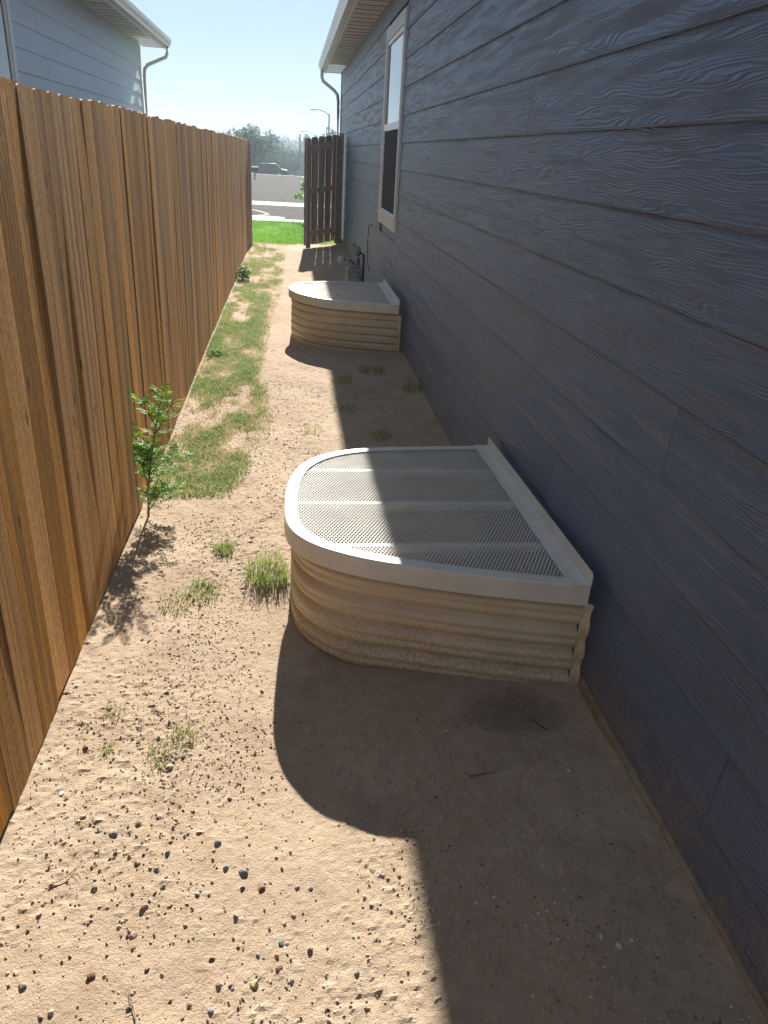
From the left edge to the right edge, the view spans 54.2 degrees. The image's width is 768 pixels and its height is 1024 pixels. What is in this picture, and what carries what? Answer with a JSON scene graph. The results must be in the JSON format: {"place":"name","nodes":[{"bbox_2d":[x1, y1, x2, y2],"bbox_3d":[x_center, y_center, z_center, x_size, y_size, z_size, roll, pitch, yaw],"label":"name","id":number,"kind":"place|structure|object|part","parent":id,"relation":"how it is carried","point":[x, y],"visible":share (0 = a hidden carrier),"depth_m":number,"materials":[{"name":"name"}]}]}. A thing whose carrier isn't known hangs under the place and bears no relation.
{"place":"outdoors","nodes":[
{"label":"outdoors","id":0,"kind":"place"},
{"bbox_2d":[0,0,170,115],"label":"pale blue house","id":1,"kind":"structure","parent":0,"point":[85,49],"depth_m":10.82,"materials":[{"name":"grey"}]},
{"bbox_2d":[0,0,19,83],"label":"window","id":2,"kind":"structure","parent":1,"relation":"in","point":[8,60],"depth_m":8.01,"materials":[{"name":"beige paint"}]},
{"bbox_2d":[152,241,288,497],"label":"weed grass","id":3,"kind":"structure","parent":0,"point":[261,300],"depth_m":5.80,"materials":[{"name":"green plant"}]},
{"bbox_2d":[129,0,343,145],"label":"sky","id":4,"kind":"structure","parent":0,"point":[236,64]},
{"bbox_2d":[217,130,331,176],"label":"wooded hillside","id":5,"kind":"structure","parent":0,"point":[292,145],"depth_m":301.69,"materials":[{"name":"green plant"}]},
{"bbox_2d":[251,174,330,220],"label":"road","id":6,"kind":"structure","parent":0,"point":[269,188],"depth_m":31.80,"materials":[{"name":"grey asphalt"}]},
{"bbox_2d":[251,166,257,178],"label":"mailbox","id":7,"kind":"object","parent":6,"relation":"on","point":[253,168],"visible":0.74,"depth_m":46.69,"materials":[{"name":"grey metal"}]},
{"bbox_2d":[252,215,284,218],"bbox_3d":[-3.271,-8.261,21.024,1.000,0.016,1.000,0,26,-7],"label":"kerb","id":8,"kind":"object","parent":6,"relation":"on","point":[270,217],"visible":0.84,"depth_m":21.02,"materials":[{"name":"concrete"}]},
{"bbox_2d":[252,201,317,207],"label":"concrete pan","id":9,"kind":"object","parent":6,"relation":"on","point":[277,203],"visible":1,"depth_m":26.36,"materials":[{"name":"white concrete"}]},
{"bbox_2d":[252,218,330,222],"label":"sidewalk","id":10,"kind":"structure","parent":0,"point":[287,220],"depth_m":20.09,"materials":[{"name":"concrete"}]},
{"bbox_2d":[252,219,342,244],"bbox_3d":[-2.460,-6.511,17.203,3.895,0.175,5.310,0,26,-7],"label":"lawn grass","id":11,"kind":"structure","parent":0,"point":[288,230],"depth_m":16.73,"materials":[{"name":"green plant"}]},
{"bbox_2d":[0,242,767,1023],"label":"dirt yard","id":12,"kind":"structure","parent":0,"point":[580,748],"depth_m":2.16,"materials":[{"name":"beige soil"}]},
{"bbox_2d":[18,983,26,989],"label":"pebble","id":13,"kind":"object","parent":12,"relation":"on","point":[21,986],"visible":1,"depth_m":1.66,"materials":[{"name":"grey stone"}]},
{"bbox_2d":[49,862,79,884],"bbox_3d":[-0.808,0.923,1.918,0.021,0.014,0.097,19,30,30],"label":"twig","id":14,"kind":"object","parent":12,"relation":"on","point":[66,876],"visible":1,"depth_m":1.91,"materials":[{"name":"wood"}]},
{"bbox_2d":[87,972,95,980],"bbox_3d":[-0.664,1.055,1.702,0.019,0.014,0.017,-11,36,-38],"label":"pebble","id":15,"kind":"object","parent":12,"relation":"on","point":[91,975],"visible":1,"depth_m":1.70,"materials":[{"name":"stone"}]},
{"bbox_2d":[96,738,118,754],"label":"dry tuft","id":16,"kind":"object","parent":12,"relation":"on","point":[111,742],"visible":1,"depth_m":2.33,"materials":[{"name":"plant"}]},
{"bbox_2d":[97,698,127,719],"bbox_3d":[-0.896,0.657,2.472,0.110,0.027,0.112,0,26,-7],"label":"dry tuft","id":17,"kind":"object","parent":12,"relation":"on","point":[114,709],"visible":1,"depth_m":2.48,"materials":[{"name":"plant"}]},
{"bbox_2d":[109,829,117,836],"bbox_3d":[-0.739,0.875,2.049,0.024,0.013,0.025,3,17,-22],"label":"pebble","id":18,"kind":"object","parent":12,"relation":"on","point":[113,833],"visible":1,"depth_m":2.04,"materials":[{"name":"grey stone"}]},
{"bbox_2d":[0,76,248,836],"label":"cedar fence","id":19,"kind":"object","parent":12,"relation":"on","point":[124,239],"visible":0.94,"depth_m":2.74,"materials":[{"name":"brown wood"}]},
{"bbox_2d":[125,988,135,1023],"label":"twig","id":20,"kind":"object","parent":12,"relation":"on","point":[132,1006],"visible":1,"depth_m":1.65,"materials":[{"name":"wood"}]},
{"bbox_2d":[129,931,137,938],"bbox_3d":[-0.602,1.016,1.798,0.016,0.011,0.022,29,32,27],"label":"pebble","id":21,"kind":"object","parent":12,"relation":"on","point":[133,934],"visible":1,"depth_m":1.80,"materials":[{"name":"pink stone"}]},
{"bbox_2d":[135,821,141,826],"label":"pebble","id":22,"kind":"object","parent":12,"relation":"on","point":[138,823],"visible":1,"depth_m":2.08,"materials":[{"name":"brown stone"}]},
{"bbox_2d":[139,904,148,911],"bbox_3d":[-0.596,0.983,1.860,0.017,0.018,0.021,14,27,21],"label":"pebble","id":23,"kind":"object","parent":12,"relation":"on","point":[144,907],"visible":1,"depth_m":1.86,"materials":[{"name":"brown stone"}]},
{"bbox_2d":[129,381,191,515],"bbox_3d":[-1.088,-0.285,3.666,0.318,0.704,0.276,-12,30,-30],"label":"sapling","id":24,"kind":"object","parent":12,"relation":"on","point":[145,451],"visible":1,"depth_m":3.63,"materials":[{"name":"green plant"}]},
{"bbox_2d":[142,737,178,767],"bbox_3d":[-0.697,0.750,2.323,0.134,0.030,0.136,0,26,-7],"label":"dry tuft","id":25,"kind":"object","parent":12,"relation":"on","point":[149,746],"visible":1,"depth_m":2.33,"materials":[{"name":"plant"}]},
{"bbox_2d":[166,764,173,769],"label":"pebble","id":26,"kind":"object","parent":12,"relation":"on","point":[169,766],"visible":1,"depth_m":2.28,"materials":[{"name":"stone"}]},
{"bbox_2d":[158,587,191,614],"bbox_3d":[-0.858,0.367,3.083,0.141,0.040,0.192,0,26,-7],"label":"grass tuft","id":27,"kind":"object","parent":12,"relation":"on","point":[174,601],"visible":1,"depth_m":3.08,"materials":[{"name":"beige plant"}]},
{"bbox_2d":[164,721,199,747],"bbox_3d":[-0.655,0.719,2.406,0.126,0.033,0.140,0,26,-7],"label":"dry tuft","id":28,"kind":"object","parent":12,"relation":"on","point":[180,731],"visible":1,"depth_m":2.42,"materials":[{"name":"plant"}]},
{"bbox_2d":[186,1002,192,1009],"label":"pebble","id":29,"kind":"object","parent":12,"relation":"on","point":[188,1005],"visible":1,"depth_m":1.67,"materials":[{"name":"brown stone"}]},
{"bbox_2d":[184,574,222,602],"bbox_3d":[-0.772,0.330,3.180,0.171,0.052,0.194,16,28,25],"label":"grass tuft","id":30,"kind":"object","parent":12,"relation":"on","point":[202,590],"visible":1,"depth_m":3.19,"materials":[{"name":"green plant"}]},
{"bbox_2d":[208,1008,213,1014],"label":"pebble","id":31,"kind":"object","parent":12,"relation":"on","point":[210,1011],"visible":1,"depth_m":1.67,"materials":[{"name":"grey stone"}]},
{"bbox_2d":[205,348,228,357],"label":"leafy weed","id":32,"kind":"object","parent":12,"relation":"on","point":[215,351],"visible":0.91,"depth_m":6.65,"materials":[{"name":"green plant"}]},
{"bbox_2d":[214,838,221,846],"bbox_3d":[-0.458,0.911,2.065,0.020,0.016,0.025,16,33,28],"label":"pebble","id":33,"kind":"object","parent":12,"relation":"on","point":[217,842],"visible":1,"depth_m":2.06,"materials":[{"name":"grey stone"}]},
{"bbox_2d":[209,539,234,555],"bbox_3d":[-0.741,0.166,3.501,0.148,0.048,0.156,-15,31,-34],"label":"grass tuft","id":34,"kind":"object","parent":12,"relation":"on","point":[222,546],"visible":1,"depth_m":3.51,"materials":[{"name":"green plant"}]},
{"bbox_2d":[239,869,247,876],"bbox_3d":[-0.375,0.960,1.996,0.020,0.018,0.023,24,32,36],"label":"pebble","id":35,"kind":"object","parent":12,"relation":"on","point":[243,872],"visible":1,"depth_m":1.99,"materials":[{"name":"grey stone"}]},
{"bbox_2d":[236,263,250,280],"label":"leafy weed","id":36,"kind":"object","parent":12,"relation":"on","point":[242,272],"visible":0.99,"depth_m":10.65,"materials":[{"name":"green plant"}]},
{"bbox_2d":[247,142,252,244],"bbox_3d":[-2.524,-5.932,14.051,0.090,1.800,0.090,0,26,-7],"label":"gate post","id":37,"kind":"object","parent":12,"relation":"on","point":[250,193],"visible":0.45,"depth_m":13.99,"materials":[{"name":"brown wood"}]},
{"bbox_2d":[249,980,258,988],"bbox_3d":[-0.301,1.099,1.742,0.019,0.019,0.019,-12,30,-30],"label":"pebble","id":38,"kind":"object","parent":12,"relation":"on","point":[254,984],"visible":1,"depth_m":1.74,"materials":[{"name":"yellow stone"}]},
{"bbox_2d":[258,885,265,890],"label":"pebble","id":39,"kind":"object","parent":12,"relation":"on","point":[261,887],"visible":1,"depth_m":1.96,"materials":[{"name":"stone"}]},
{"bbox_2d":[241,544,290,591],"bbox_3d":[-0.515,0.242,3.335,0.281,0.122,0.354,0,26,-7],"label":"grass tuft","id":40,"kind":"object","parent":12,"relation":"on","point":[269,568],"visible":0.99,"depth_m":3.32,"materials":[{"name":"green plant"}]},
{"bbox_2d":[275,964,282,971],"bbox_3d":[-0.250,1.086,1.784,0.018,0.012,0.020,36,40,27],"label":"pebble","id":41,"kind":"object","parent":12,"relation":"on","point":[279,967],"visible":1,"depth_m":1.78,"materials":[{"name":"pink stone"}]},
{"bbox_2d":[278,940,283,946],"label":"pebble","id":42,"kind":"object","parent":12,"relation":"on","point":[281,943],"visible":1,"depth_m":1.84,"materials":[{"name":"stone"}]},
{"bbox_2d":[301,423,322,434],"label":"grass tuft","id":43,"kind":"object","parent":12,"relation":"on","point":[307,427],"visible":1,"depth_m":5.08,"materials":[{"name":"beige plant"}]},
{"bbox_2d":[338,133,343,242],"bbox_3d":[-0.863,-6.308,14.749,0.090,2.040,0.090,0,26,-7],"label":"gate post","id":44,"kind":"object","parent":12,"relation":"on","point":[341,135],"visible":0.53,"depth_m":14.66,"materials":[{"name":"brown wood"}]},
{"bbox_2d":[304,135,340,247],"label":"gate","id":45,"kind":"structure","parent":44,"relation":"attached to","point":[322,162],"depth_m":14.32,"materials":[{"name":"brown wood"}]},
{"bbox_2d":[331,370,352,384],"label":"grass tuft","id":46,"kind":"object","parent":12,"relation":"on","point":[343,378],"visible":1,"depth_m":6.19,"materials":[{"name":"green plant"}]},
{"bbox_2d":[333,401,359,414],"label":"grass tuft","id":47,"kind":"object","parent":12,"relation":"on","point":[344,406],"visible":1,"depth_m":5.57,"materials":[{"name":"green plant"}]},
{"bbox_2d":[354,971,359,976],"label":"pebble","id":48,"kind":"object","parent":12,"relation":"on","point":[356,973],"visible":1,"depth_m":1.78,"materials":[{"name":"grey stone"}]},
{"bbox_2d":[358,363,386,375],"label":"grass tuft","id":49,"kind":"object","parent":12,"relation":"on","point":[376,369],"visible":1,"depth_m":6.49,"materials":[{"name":"green plant"}]},
{"bbox_2d":[367,428,391,441],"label":"grass tuft","id":50,"kind":"object","parent":12,"relation":"on","point":[382,431],"visible":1,"depth_m":5.02,"materials":[{"name":"green plant"}]},
{"bbox_2d":[401,375,422,394],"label":"grass tuft","id":51,"kind":"object","parent":12,"relation":"on","point":[406,387],"visible":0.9,"depth_m":6.08,"materials":[{"name":"green plant"}]},
{"bbox_2d":[616,943,621,949],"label":"pebble","id":52,"kind":"object","parent":12,"relation":"on","point":[619,946],"visible":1,"depth_m":1.82,"materials":[{"name":"white stone"}]},
{"bbox_3d":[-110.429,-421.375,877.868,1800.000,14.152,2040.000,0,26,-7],"label":"ground","id":53,"kind":"structure","parent":0,"visible":0},
{"bbox_2d":[223,123,260,146],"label":"tree","id":54,"kind":"object","parent":53,"relation":"on","point":[250,128],"visible":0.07,"depth_m":148.99,"materials":[{"name":"green plant"}]},
{"bbox_2d":[228,127,276,165],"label":"tree","id":55,"kind":"object","parent":53,"relation":"on","point":[257,144],"visible":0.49,"depth_m":83.69,"materials":[{"name":"green plant"}]},
{"bbox_2d":[251,149,281,164],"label":"tree","id":56,"kind":"object","parent":53,"relation":"on","point":[277,153],"visible":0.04,"depth_m":107.53,"materials":[{"name":"green plant"}]},
{"bbox_2d":[251,163,286,174],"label":"parked vehicle","id":57,"kind":"object","parent":53,"relation":"on","point":[270,168],"visible":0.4,"depth_m":82.12,"materials":[{"name":"paint"}]},
{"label":"window","id":58,"kind":"part","parent":57,"relation":"part of","materials":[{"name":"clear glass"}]},
{"bbox_2d":[256,129,284,151],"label":"tree","id":59,"kind":"object","parent":53,"relation":"on","point":[271,136],"visible":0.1,"depth_m":132.64,"materials":[{"name":"green plant"}]},
{"bbox_2d":[256,152,285,168],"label":"tree","id":60,"kind":"object","parent":53,"relation":"on","point":[273,161],"visible":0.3,"depth_m":94.03,"materials":[{"name":"green plant"}]},
{"bbox_2d":[268,147,298,174],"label":"tree","id":61,"kind":"object","parent":53,"relation":"on","point":[284,155],"visible":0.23,"depth_m":116.13,"materials":[{"name":"green plant"}]},
{"bbox_2d":[277,160,299,175],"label":"tree","id":62,"kind":"object","parent":53,"relation":"on","point":[289,166],"visible":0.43,"depth_m":101.18,"materials":[{"name":"green plant"}]},
{"bbox_2d":[279,147,303,175],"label":"tree","id":63,"kind":"object","parent":53,"relation":"on","point":[301,170],"visible":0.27,"depth_m":134.44,"materials":[{"name":"green plant"}]},
{"bbox_2d":[251,173,331,178],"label":"kerb","id":64,"kind":"structure","parent":53,"relation":"on","point":[279,175],"depth_m":54.89,"materials":[{"name":"concrete"}]},
{"bbox_2d":[294,177,303,199],"bbox_3d":[-1.972,-8.283,19.877,0.885,1.211,0.552,26,33,38],"label":"young tree","id":65,"kind":"object","parent":53,"relation":"on","point":[299,192],"visible":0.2,"depth_m":19.88,"materials":[{"name":"green plant"}]},
{"bbox_2d":[299,134,300,175],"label":"utility pole","id":66,"kind":"object","parent":53,"relation":"on","point":[299,151],"visible":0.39,"depth_m":134.19,"materials":[{"name":"grey metal"}]},
{"bbox_2d":[310,109,329,135],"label":"street lamp","id":67,"kind":"object","parent":53,"relation":"on","point":[328,121],"visible":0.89,"depth_m":97.45,"materials":[{"name":"metal"}]},
{"bbox_2d":[315,127,339,175],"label":"tree","id":68,"kind":"object","parent":53,"relation":"on","point":[332,132],"visible":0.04,"depth_m":126.00,"materials":[{"name":"green plant"}]},
{"bbox_2d":[318,0,767,1021],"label":"grey house","id":69,"kind":"structure","parent":53,"relation":"on","point":[560,206],"depth_m":2.44,"materials":[{"name":"grey"}]},
{"bbox_2d":[291,283,400,353],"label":"window well","id":70,"kind":"object","parent":69,"relation":"attached to","point":[329,328],"depth_m":7.10,"materials":[{"name":"beige metal"}]},
{"bbox_2d":[289,279,399,313],"bbox_3d":[-0.435,-2.170,7.430,1.013,0.126,1.332,0,26,-7],"label":"well cover","id":71,"kind":"object","parent":70,"relation":"on","point":[390,304],"visible":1,"depth_m":7.24,"materials":[{"name":"beige paint"}]},
{"bbox_2d":[338,243,364,281],"bbox_3d":[-0.400,-2.869,9.164,0.330,0.790,0.180,0,26,-7],"label":"gas meter","id":72,"kind":"object","parent":69,"relation":"attached to","point":[352,274],"visible":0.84,"depth_m":9.10,"materials":[{"name":"grey paint"}]},
{"bbox_2d":[367,224,371,270],"bbox_3d":[-0.199,-3.526,9.984,0.038,0.603,0.252,-2,26,-12],"label":"cable","id":73,"kind":"object","parent":69,"relation":"attached to","point":[367,246],"visible":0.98,"depth_m":10.06,"materials":[{"name":"black rubber"}]},
{"bbox_2d":[377,6,408,232],"bbox_3d":[0.072,-4.035,7.885,0.064,1.939,1.519,0,26,-7],"label":"window","id":74,"kind":"structure","parent":69,"relation":"in","point":[397,33],"depth_m":7.80,"materials":[{"name":"beige paint"}]},
{"bbox_2d":[290,450,593,684],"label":"window well","id":75,"kind":"object","parent":69,"relation":"attached to","point":[349,618],"depth_m":2.79,"materials":[{"name":"beige metal"}]},
{"bbox_2d":[284,437,592,605],"bbox_3d":[0.105,-0.032,3.171,1.045,0.167,1.482,0,26,-7],"label":"well cover","id":76,"kind":"object","parent":75,"relation":"on","point":[572,585],"visible":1,"depth_m":2.92,"materials":[{"name":"beige paint"}]}
]}

